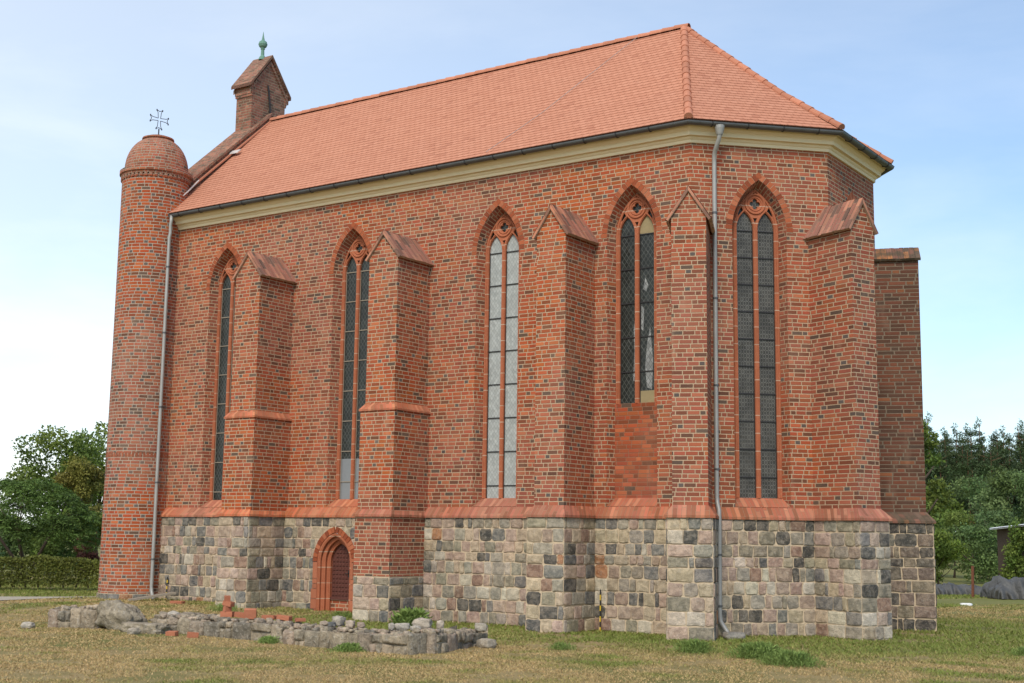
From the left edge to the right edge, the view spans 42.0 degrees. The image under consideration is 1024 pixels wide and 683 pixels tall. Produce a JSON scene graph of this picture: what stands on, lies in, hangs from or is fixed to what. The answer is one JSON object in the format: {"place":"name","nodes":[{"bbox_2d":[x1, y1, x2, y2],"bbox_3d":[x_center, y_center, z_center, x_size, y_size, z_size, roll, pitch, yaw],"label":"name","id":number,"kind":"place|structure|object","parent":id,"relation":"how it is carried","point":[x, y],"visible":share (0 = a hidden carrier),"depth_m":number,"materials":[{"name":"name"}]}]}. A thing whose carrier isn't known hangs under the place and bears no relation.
{"place":"outdoors","nodes":[
{"label":"outdoors","id":0,"kind":"place"},
{"bbox_2d":[0,596,95,599],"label":"path","id":1,"kind":"structure","parent":0,"point":[17,597],"depth_m":37.07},
{"bbox_2d":[0,545,1023,682],"bbox_3d":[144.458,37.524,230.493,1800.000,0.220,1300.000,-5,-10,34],"label":"ground","id":2,"kind":"structure","parent":0,"point":[957,580],"depth_m":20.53,"materials":[{"name":"plant"}]},
{"bbox_2d":[0,505,26,569],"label":"bush","id":3,"kind":"object","parent":2,"relation":"on","point":[14,515],"visible":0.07,"depth_m":65.34,"materials":[{"name":"green plant"}]},
{"bbox_2d":[20,621,34,628],"bbox_3d":[-9.540,5.594,26.255,0.279,0.153,0.205,-1,-9,11],"label":"loose stone","id":4,"kind":"object","parent":2,"relation":"on","point":[28,624],"visible":0.98,"depth_m":26.18,"materials":[{"name":"grey stone"}]},
{"bbox_2d":[0,521,77,571],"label":"bush","id":5,"kind":"object","parent":2,"relation":"on","point":[11,546],"visible":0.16,"depth_m":58.02,"materials":[{"name":"green plant"}]},
{"bbox_2d":[0,554,99,587],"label":"hedge","id":6,"kind":"object","parent":2,"relation":"on","point":[57,561],"visible":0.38,"depth_m":42.51,"materials":[{"name":"green plant"}]},
{"bbox_2d":[0,477,101,582],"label":"sumac tree","id":7,"kind":"object","parent":2,"relation":"on","point":[53,532],"visible":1,"depth_m":47.65,"materials":[{"name":"green plant"}]},
{"bbox_2d":[22,513,81,573],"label":"bush","id":8,"kind":"object","parent":2,"relation":"on","point":[53,551],"visible":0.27,"depth_m":56.84,"materials":[{"name":"green plant"}]},
{"bbox_2d":[0,424,106,521],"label":"broadleaf tree","id":9,"kind":"object","parent":2,"relation":"on","point":[31,469],"visible":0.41,"depth_m":77.47,"materials":[{"name":"green plant"}]},
{"bbox_2d":[47,604,105,628],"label":"ruined wall","id":10,"kind":"structure","parent":2,"relation":"on","point":[75,616],"depth_m":26.31,"materials":[{"name":"grey stone"}]},
{"bbox_2d":[51,453,104,572],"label":"broadleaf tree","id":11,"kind":"object","parent":2,"relation":"on","point":[82,470],"visible":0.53,"depth_m":61.24,"materials":[{"name":"green plant"}]},
{"bbox_2d":[61,421,107,550],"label":"broadleaf tree","id":12,"kind":"object","parent":2,"relation":"on","point":[102,463],"visible":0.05,"depth_m":83.30,"materials":[{"name":"green plant"}]},
{"bbox_2d":[73,532,100,578],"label":"bush","id":13,"kind":"object","parent":2,"relation":"on","point":[90,555],"visible":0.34,"depth_m":52.12,"materials":[{"name":"green plant"}]},
{"bbox_2d":[72,511,102,566],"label":"bush","id":14,"kind":"object","parent":2,"relation":"on","point":[99,529],"visible":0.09,"depth_m":59.03,"materials":[{"name":"green plant"}]},
{"bbox_2d":[95,600,147,629],"bbox_3d":[-7.614,5.394,25.941,1.062,0.723,0.662,-2,-9,20],"label":"boulder","id":15,"kind":"object","parent":2,"relation":"on","point":[113,614],"visible":0.77,"depth_m":25.74,"materials":[{"name":"grey stone"}]},
{"bbox_2d":[127,627,140,634],"bbox_3d":[-7.000,5.364,24.667,0.191,0.138,0.262,-7,-12,44],"label":"loose stone","id":16,"kind":"object","parent":2,"relation":"on","point":[133,630],"visible":0.98,"depth_m":24.59,"materials":[{"name":"grey stone"}]},
{"bbox_2d":[118,621,170,633],"bbox_3d":[-6.916,5.411,25.154,1.060,0.210,0.465,-4,-10,31],"label":"stone slab","id":17,"kind":"object","parent":2,"relation":"on","point":[152,628],"depth_m":24.93,"materials":[{"name":"grey stone"}]},
{"bbox_2d":[128,592,175,600],"bbox_3d":[-9.181,6.502,33.979,1.150,0.215,0.300,5,-9,-27],"label":"plank","id":18,"kind":"object","parent":2,"relation":"on","point":[152,596],"visible":1,"depth_m":33.89,"materials":[{"name":"grey wood"}]},
{"bbox_2d":[165,631,178,635],"bbox_3d":[-6.256,5.382,24.514,0.206,0.112,0.140,-2,-9,17],"label":"brick","id":19,"kind":"object","parent":2,"relation":"on","point":[171,633],"visible":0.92,"depth_m":24.47,"materials":[{"name":"red brick"}]},
{"bbox_2d":[170,601,185,603],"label":"brick","id":20,"kind":"object","parent":2,"relation":"on","point":[178,602],"visible":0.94,"depth_m":32.60,"materials":[{"name":"red brick"}]},
{"bbox_2d":[148,611,217,622],"bbox_3d":[-6.485,5.529,26.145,1.337,0.440,0.892,0,-8,6],"label":"rubble heap","id":21,"kind":"object","parent":2,"relation":"on","point":[155,618],"visible":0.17,"depth_m":26.04,"materials":[{"name":"grey stone"}]},
{"bbox_2d":[187,632,198,637],"bbox_3d":[-5.800,5.338,24.206,0.212,0.130,0.132,3,-9,-17],"label":"brick","id":22,"kind":"object","parent":2,"relation":"on","point":[192,634],"visible":0.94,"depth_m":24.15,"materials":[{"name":"brick"}]},
{"bbox_2d":[205,603,244,611],"bbox_3d":[-6.704,6.118,30.748,1.488,0.203,1.167,-5,-10,34],"label":"weed clump","id":23,"kind":"object","parent":2,"relation":"on","point":[219,608],"visible":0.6,"depth_m":30.65,"materials":[{"name":"green plant"}]},
{"bbox_2d":[251,635,280,643],"bbox_3d":[-4.370,5.263,23.584,0.750,0.153,0.499,-5,-10,34],"label":"weed clump","id":24,"kind":"object","parent":2,"relation":"on","point":[270,639],"visible":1,"depth_m":23.49,"materials":[{"name":"green plant"}]},
{"bbox_2d":[157,613,487,654],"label":"ruined wall","id":25,"kind":"structure","parent":2,"relation":"on","point":[422,641],"depth_m":23.01,"materials":[{"name":"grey stone"}]},
{"bbox_2d":[167,611,179,614],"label":"loose stone","id":26,"kind":"object","parent":25,"relation":"on","point":[173,612],"visible":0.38,"depth_m":25.71,"materials":[{"name":"grey stone"}]},
{"bbox_2d":[220,611,234,616],"bbox_3d":[-5.363,5.137,25.098,0.250,0.102,0.133,-1,-9,11],"label":"brick","id":27,"kind":"object","parent":25,"relation":"on","point":[226,614],"visible":0.98,"depth_m":25.04,"materials":[{"name":"red brick"}]},
{"bbox_2d":[223,605,231,611],"bbox_3d":[-5.367,5.036,25.117,0.137,0.116,0.130,6,-10,-34],"label":"brick","id":28,"kind":"object","parent":27,"relation":"on","point":[227,609],"visible":1,"depth_m":25.07,"materials":[{"name":"red brick"}]},
{"bbox_2d":[222,600,234,606],"bbox_3d":[-5.343,4.942,25.114,0.215,0.122,0.125,-4,-9,28],"label":"brick","id":29,"kind":"object","parent":28,"relation":"on","point":[228,603],"visible":1,"depth_m":25.06,"materials":[{"name":"red brick"}]},
{"bbox_2d":[224,595,230,600],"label":"brick","id":30,"kind":"object","parent":29,"relation":"on","point":[227,597],"visible":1,"depth_m":25.10,"materials":[{"name":"red brick"}]},
{"bbox_2d":[234,612,243,617],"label":"brick","id":31,"kind":"object","parent":25,"relation":"on","point":[239,614],"visible":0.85,"depth_m":24.90,"materials":[{"name":"red brick"}]},
{"bbox_2d":[244,608,256,618],"bbox_3d":[-4.866,5.059,24.766,0.227,0.196,0.164,2,-8,-6],"label":"brick","id":32,"kind":"object","parent":25,"relation":"on","point":[250,613],"visible":0.98,"depth_m":24.71,"materials":[{"name":"red brick"}]},
{"bbox_2d":[261,615,276,618],"bbox_3d":[-4.478,5.093,24.617,0.278,0.073,0.134,-3,-9,26],"label":"brick","id":33,"kind":"object","parent":25,"relation":"on","point":[269,616],"visible":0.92,"depth_m":24.55,"materials":[{"name":"red brick"}]},
{"bbox_2d":[276,614,291,620],"bbox_3d":[-4.175,5.061,24.411,0.270,0.108,0.144,-2,-9,17],"label":"brick","id":34,"kind":"object","parent":25,"relation":"on","point":[285,617],"visible":0.99,"depth_m":24.35,"materials":[{"name":"red brick"}]},
{"bbox_2d":[295,618,305,621],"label":"brick","id":35,"kind":"object","parent":25,"relation":"on","point":[300,619],"visible":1,"depth_m":24.13,"materials":[{"name":"red brick"}]},
{"bbox_2d":[320,621,327,625],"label":"loose stone","id":36,"kind":"object","parent":25,"relation":"on","point":[324,623],"visible":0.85,"depth_m":23.36,"materials":[{"name":"grey stone"}]},
{"bbox_2d":[328,622,335,626],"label":"loose stone","id":37,"kind":"object","parent":25,"relation":"on","point":[331,624],"visible":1,"depth_m":23.03,"materials":[{"name":"grey stone"}]},
{"bbox_2d":[332,615,345,625],"bbox_3d":[-3.028,4.897,23.344,0.199,0.189,0.248,-3,-9,25],"label":"loose stone","id":38,"kind":"object","parent":25,"relation":"on","point":[339,620],"visible":0.91,"depth_m":23.27,"materials":[{"name":"grey stone"}]},
{"bbox_2d":[345,620,354,627],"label":"loose stone","id":39,"kind":"object","parent":25,"relation":"on","point":[350,623],"visible":0.97,"depth_m":23.01,"materials":[{"name":"grey stone"}]},
{"bbox_2d":[357,622,364,627],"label":"loose stone","id":40,"kind":"object","parent":25,"relation":"on","point":[361,624],"visible":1,"depth_m":22.94,"materials":[{"name":"grey stone"}]},
{"bbox_2d":[388,623,394,630],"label":"loose stone","id":41,"kind":"object","parent":25,"relation":"on","point":[391,626],"visible":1,"depth_m":22.37,"materials":[{"name":"grey stone"}]},
{"bbox_2d":[394,623,409,629],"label":"loose stone","id":42,"kind":"object","parent":25,"relation":"on","point":[398,626],"visible":0.9,"depth_m":22.48,"materials":[{"name":"grey stone"}]},
{"bbox_2d":[410,625,420,630],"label":"loose stone","id":43,"kind":"object","parent":25,"relation":"on","point":[413,627],"visible":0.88,"depth_m":22.09,"materials":[{"name":"grey stone"}]},
{"bbox_2d":[411,617,432,628],"bbox_3d":[-1.527,4.802,22.687,0.370,0.203,0.250,0,-8,2],"label":"loose stone","id":44,"kind":"object","parent":25,"relation":"on","point":[422,622],"visible":0.69,"depth_m":22.58,"materials":[{"name":"grey stone"}]},
{"bbox_2d":[436,620,443,628],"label":"loose stone","id":45,"kind":"object","parent":25,"relation":"on","point":[439,623],"visible":0.88,"depth_m":22.81,"materials":[{"name":"grey stone"}]},
{"bbox_2d":[474,623,487,631],"bbox_3d":[-0.547,5.060,23.561,0.242,0.161,0.190,1,-8,1],"label":"loose stone","id":46,"kind":"object","parent":25,"relation":"on","point":[481,627],"visible":1,"depth_m":23.49,"materials":[{"name":"grey stone"}]},
{"bbox_2d":[328,610,351,617],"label":"weed clump","id":47,"kind":"object","parent":2,"relation":"on","point":[345,614],"visible":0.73,"depth_m":30.18,"materials":[{"name":"green plant"}]},
{"bbox_2d":[325,642,368,652],"bbox_3d":[-2.709,5.080,22.154,0.729,0.183,0.716,0,-8,4],"label":"weed clump","id":48,"kind":"object","parent":2,"relation":"on","point":[347,647],"visible":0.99,"depth_m":22.01,"materials":[{"name":"green plant"}]},
{"bbox_2d":[385,606,434,626],"bbox_3d":[-2.119,5.825,28.198,1.224,0.438,1.060,-5,-10,34],"label":"weed clump","id":49,"kind":"object","parent":2,"relation":"on","point":[406,615],"visible":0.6,"depth_m":28.04,"materials":[{"name":"green plant"}]},
{"bbox_2d":[475,638,496,648],"bbox_3d":[-0.445,5.222,22.976,0.272,0.200,0.345,7,-11,-38],"label":"loose stone","id":50,"kind":"object","parent":2,"relation":"on","point":[486,643],"visible":0.87,"depth_m":22.88,"materials":[{"name":"beige stone"}]},
{"bbox_2d":[96,23,936,641],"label":"chapel","id":51,"kind":"structure","parent":2,"relation":"on","point":[624,333],"depth_m":29.77,"materials":[{"name":"brick"}]},
{"bbox_2d":[200,242,241,506],"bbox_3d":[-7.514,0.836,35.038,1.480,6.996,0.340,-5,-10,34],"label":"window","id":52,"kind":"structure","parent":51,"relation":"in","point":[227,286],"depth_m":35.26,"materials":[{"name":"glass"}]},
{"bbox_2d":[310,527,353,612],"bbox_3d":[-4.145,5.530,31.799,1.420,2.177,0.349,-5,-10,34],"label":"door","id":53,"kind":"structure","parent":51,"relation":"in","point":[333,569],"depth_m":31.93,"materials":[{"name":"brick"}]},
{"bbox_2d":[326,222,371,506],"bbox_3d":[-3.880,0.522,32.578,1.480,6.996,0.340,-5,-10,34],"label":"window","id":54,"kind":"structure","parent":51,"relation":"in","point":[355,280],"depth_m":32.72,"materials":[{"name":"glass"}]},
{"bbox_2d":[472,199,524,505],"bbox_3d":[-0.261,0.211,30.129,1.480,6.996,0.340,-5,-10,34],"label":"window","id":55,"kind":"structure","parent":51,"relation":"in","point":[505,242],"depth_m":30.21,"materials":[{"name":"glass"}]},
{"bbox_2d":[601,178,661,505],"bbox_3d":[2.605,-0.036,28.189,1.480,6.996,0.340,-5,-10,34],"label":"window","id":56,"kind":"structure","parent":51,"relation":"in","point":[639,222],"depth_m":28.25,"materials":[{"name":"glass"}]},
{"bbox_2d":[726,173,792,507],"bbox_3d":[5.119,-0.075,27.703,1.481,6.996,0.340,2,-8,-10],"label":"window","id":57,"kind":"structure","parent":51,"relation":"in","point":[754,227],"depth_m":27.78,"materials":[{"name":"glass"}]},
{"bbox_2d":[846,192,854,201],"bbox_3d":[7.506,-2.692,29.439,0.065,1.252,1.470,-5,-10,34],"label":"window","id":58,"kind":"structure","parent":51,"relation":"in","point":[851,196],"depth_m":29.43,"materials":[{"name":"brick"}]},
{"bbox_2d":[540,641,586,650],"bbox_3d":[0.885,5.226,22.902,0.749,0.169,0.899,5,-9,-25],"label":"weed clump","id":59,"kind":"object","parent":2,"relation":"on","point":[560,645],"visible":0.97,"depth_m":22.82,"materials":[{"name":"green plant"}]},
{"bbox_2d":[662,638,724,653],"bbox_3d":[3.105,5.194,22.829,1.113,0.265,1.122,0,-8,8],"label":"weed clump","id":60,"kind":"object","parent":2,"relation":"on","point":[692,645],"visible":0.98,"depth_m":22.68,"materials":[{"name":"green plant"}]},
{"bbox_2d":[721,631,745,639],"bbox_3d":[4.284,5.698,25.788,0.435,0.153,0.334,2,-8,-10],"label":"splash stone","id":61,"kind":"object","parent":2,"relation":"on","point":[732,635],"visible":0.84,"depth_m":25.66,"materials":[{"name":"grey stone"}]},
{"bbox_2d":[712,640,786,659],"bbox_3d":[4.202,5.000,21.610,1.808,0.319,1.242,-5,-10,34],"label":"weed clump","id":62,"kind":"object","parent":2,"relation":"on","point":[750,650],"visible":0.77,"depth_m":21.53,"materials":[{"name":"green plant"}]},
{"bbox_2d":[732,648,850,670],"bbox_3d":[4.239,4.833,20.432,1.733,0.261,1.494,-1,-8,9],"label":"weed clump","id":63,"kind":"object","parent":2,"relation":"on","point":[788,658],"visible":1,"depth_m":20.29,"materials":[{"name":"green plant"}]},
{"bbox_2d":[924,411,951,496],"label":"pine tree","id":64,"kind":"object","parent":2,"relation":"on","point":[934,472],"visible":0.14,"depth_m":127.27,"materials":[{"name":"green plant"}]},
{"bbox_2d":[923,418,955,529],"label":"broadleaf tree","id":65,"kind":"object","parent":2,"relation":"on","point":[932,497],"visible":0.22,"depth_m":63.68,"materials":[{"name":"green plant"}]},
{"bbox_2d":[926,446,958,514],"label":"pine tree","id":66,"kind":"object","parent":2,"relation":"on","point":[946,469],"visible":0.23,"depth_m":126.02,"materials":[{"name":"green plant"}]},
{"bbox_2d":[936,427,956,481],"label":"pine tree","id":67,"kind":"object","parent":2,"relation":"on","point":[943,428],"visible":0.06,"depth_m":135.36,"materials":[{"name":"green plant"}]},
{"bbox_2d":[939,430,954,484],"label":"pine tree","id":68,"kind":"object","parent":2,"relation":"on","point":[948,448],"visible":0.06,"depth_m":135.39,"materials":[{"name":"green plant"}]},
{"bbox_2d":[938,431,960,497],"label":"pine tree","id":69,"kind":"object","parent":2,"relation":"on","point":[949,452],"visible":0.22,"depth_m":133.04,"materials":[{"name":"green plant"}]},
{"bbox_2d":[934,528,965,583],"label":"bush","id":70,"kind":"object","parent":2,"relation":"on","point":[947,549],"visible":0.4,"depth_m":58.95,"materials":[{"name":"green plant"}]},
{"bbox_2d":[926,491,973,567],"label":"bush","id":71,"kind":"object","parent":2,"relation":"on","point":[948,508],"visible":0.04,"depth_m":90.95,"materials":[{"name":"green plant"}]},
{"bbox_2d":[948,423,964,561],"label":"pine tree","id":72,"kind":"object","parent":2,"relation":"on","point":[954,431],"visible":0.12,"depth_m":136.18,"materials":[{"name":"green plant"}]},
{"bbox_2d":[934,508,980,577],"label":"bush","id":73,"kind":"object","parent":2,"relation":"on","point":[953,518],"visible":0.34,"depth_m":70.95,"materials":[{"name":"green plant"}]},
{"bbox_2d":[946,437,968,509],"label":"pine tree","id":74,"kind":"object","parent":2,"relation":"on","point":[959,446],"visible":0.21,"depth_m":132.33,"materials":[{"name":"green plant"}]},
{"bbox_2d":[935,582,981,594],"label":"tarpaulin pile","id":75,"kind":"object","parent":2,"relation":"on","point":[948,588],"visible":0.54,"depth_m":48.72,"materials":[{"name":"grey plastic"}]},
{"bbox_2d":[957,423,974,561],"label":"pine tree","id":76,"kind":"object","parent":2,"relation":"on","point":[966,442],"visible":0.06,"depth_m":138.63,"materials":[{"name":"green plant"}]},
{"bbox_2d":[953,443,980,556],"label":"pine tree","id":77,"kind":"object","parent":2,"relation":"on","point":[967,467],"visible":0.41,"depth_m":127.13,"materials":[{"name":"green plant"}]},
{"bbox_2d":[936,521,998,583],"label":"bush","id":78,"kind":"object","parent":2,"relation":"on","point":[986,560],"visible":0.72,"depth_m":62.55,"materials":[{"name":"green plant"}]},
{"bbox_2d":[953,427,983,523],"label":"pine tree","id":79,"kind":"object","parent":2,"relation":"on","point":[970,433],"visible":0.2,"depth_m":130.82,"materials":[{"name":"green plant"}]},
{"bbox_2d":[971,566,973,596],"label":"metal post","id":80,"kind":"object","parent":2,"relation":"on","point":[972,581],"visible":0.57,"depth_m":46.27,"materials":[{"name":"metal"}]},
{"bbox_2d":[968,417,988,474],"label":"pine tree","id":81,"kind":"object","parent":2,"relation":"on","point":[978,433],"visible":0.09,"depth_m":135.77,"materials":[{"name":"green plant"}]},
{"bbox_2d":[971,443,985,516],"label":"pine tree","id":82,"kind":"object","parent":2,"relation":"on","point":[979,458],"visible":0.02,"depth_m":134.64,"materials":[{"name":"green plant"}]},
{"bbox_2d":[975,438,989,475],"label":"pine tree","id":83,"kind":"object","parent":2,"relation":"on","point":[984,451],"visible":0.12,"depth_m":132.66,"materials":[{"name":"green plant"}]},
{"bbox_2d":[946,473,1022,560],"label":"bush","id":84,"kind":"object","parent":2,"relation":"on","point":[975,488],"visible":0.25,"depth_m":97.43,"materials":[{"name":"green plant"}]},
{"bbox_2d":[960,509,1016,576],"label":"bush","id":85,"kind":"object","parent":2,"relation":"on","point":[994,519],"visible":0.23,"depth_m":67.01,"materials":[{"name":"green plant"}]},
{"bbox_2d":[985,433,1001,458],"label":"pine tree","id":86,"kind":"object","parent":2,"relation":"on","point":[989,442],"visible":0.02,"depth_m":139.01,"materials":[{"name":"green plant"}]},
{"bbox_2d":[966,465,1023,523],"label":"bush","id":87,"kind":"object","parent":2,"relation":"on","point":[991,497],"visible":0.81,"depth_m":89.09,"materials":[{"name":"green plant"}]},
{"bbox_2d":[979,443,1013,509],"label":"pine tree","id":88,"kind":"object","parent":2,"relation":"on","point":[989,461],"visible":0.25,"depth_m":126.37,"materials":[{"name":"green plant"}]},
{"bbox_2d":[980,429,1021,512],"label":"pine tree","id":89,"kind":"object","parent":2,"relation":"on","point":[996,442],"visible":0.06,"depth_m":131.21,"materials":[{"name":"green plant"}]},
{"bbox_2d":[980,575,1023,599],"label":"tarpaulin pile","id":90,"kind":"object","parent":2,"relation":"on","point":[998,587],"visible":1,"depth_m":45.23,"materials":[{"name":"grey plastic"}]},
{"bbox_2d":[987,425,1020,505],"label":"pine tree","id":91,"kind":"object","parent":2,"relation":"on","point":[1003,443],"visible":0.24,"depth_m":127.21,"materials":[{"name":"green plant"}]},
{"bbox_2d":[989,524,1023,577],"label":"shed","id":92,"kind":"structure","parent":2,"relation":"on","point":[1002,533],"depth_m":53.25,"materials":[{"name":"grey wood"}]},
{"bbox_2d":[996,518,1023,579],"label":"climbing plant","id":93,"kind":"object","parent":92,"relation":"attached to","point":[1016,538],"visible":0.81,"depth_m":51.71,"materials":[{"name":"green plant"}]},
{"bbox_2d":[999,433,1023,509],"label":"pine tree","id":94,"kind":"object","parent":2,"relation":"on","point":[1009,457],"visible":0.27,"depth_m":126.30,"materials":[{"name":"green plant"}]},
{"bbox_2d":[1001,646,1023,655],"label":"weed clump","id":95,"kind":"object","parent":2,"relation":"on","point":[1021,652],"visible":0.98,"depth_m":22.75,"materials":[{"name":"green plant"}]},
{"bbox_2d":[1010,420,1023,507],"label":"pine tree","id":96,"kind":"object","parent":2,"relation":"on","point":[1019,434],"visible":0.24,"depth_m":132.97,"materials":[{"name":"green plant"}]},
{"bbox_2d":[1011,432,1023,508],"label":"pine tree","id":97,"kind":"object","parent":2,"relation":"on","point":[1022,456],"visible":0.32,"depth_m":128.32,"materials":[{"name":"green plant"}]},
{"bbox_2d":[1012,475,1023,523],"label":"bush","id":98,"kind":"object","parent":2,"relation":"on","point":[1021,489],"visible":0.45,"depth_m":87.14,"materials":[{"name":"green plant"}]},
{"bbox_2d":[0,0,1023,521],"label":"sky","id":99,"kind":"structure","parent":0,"point":[934,87],"materials":[{"name":"blue"}]}
]}

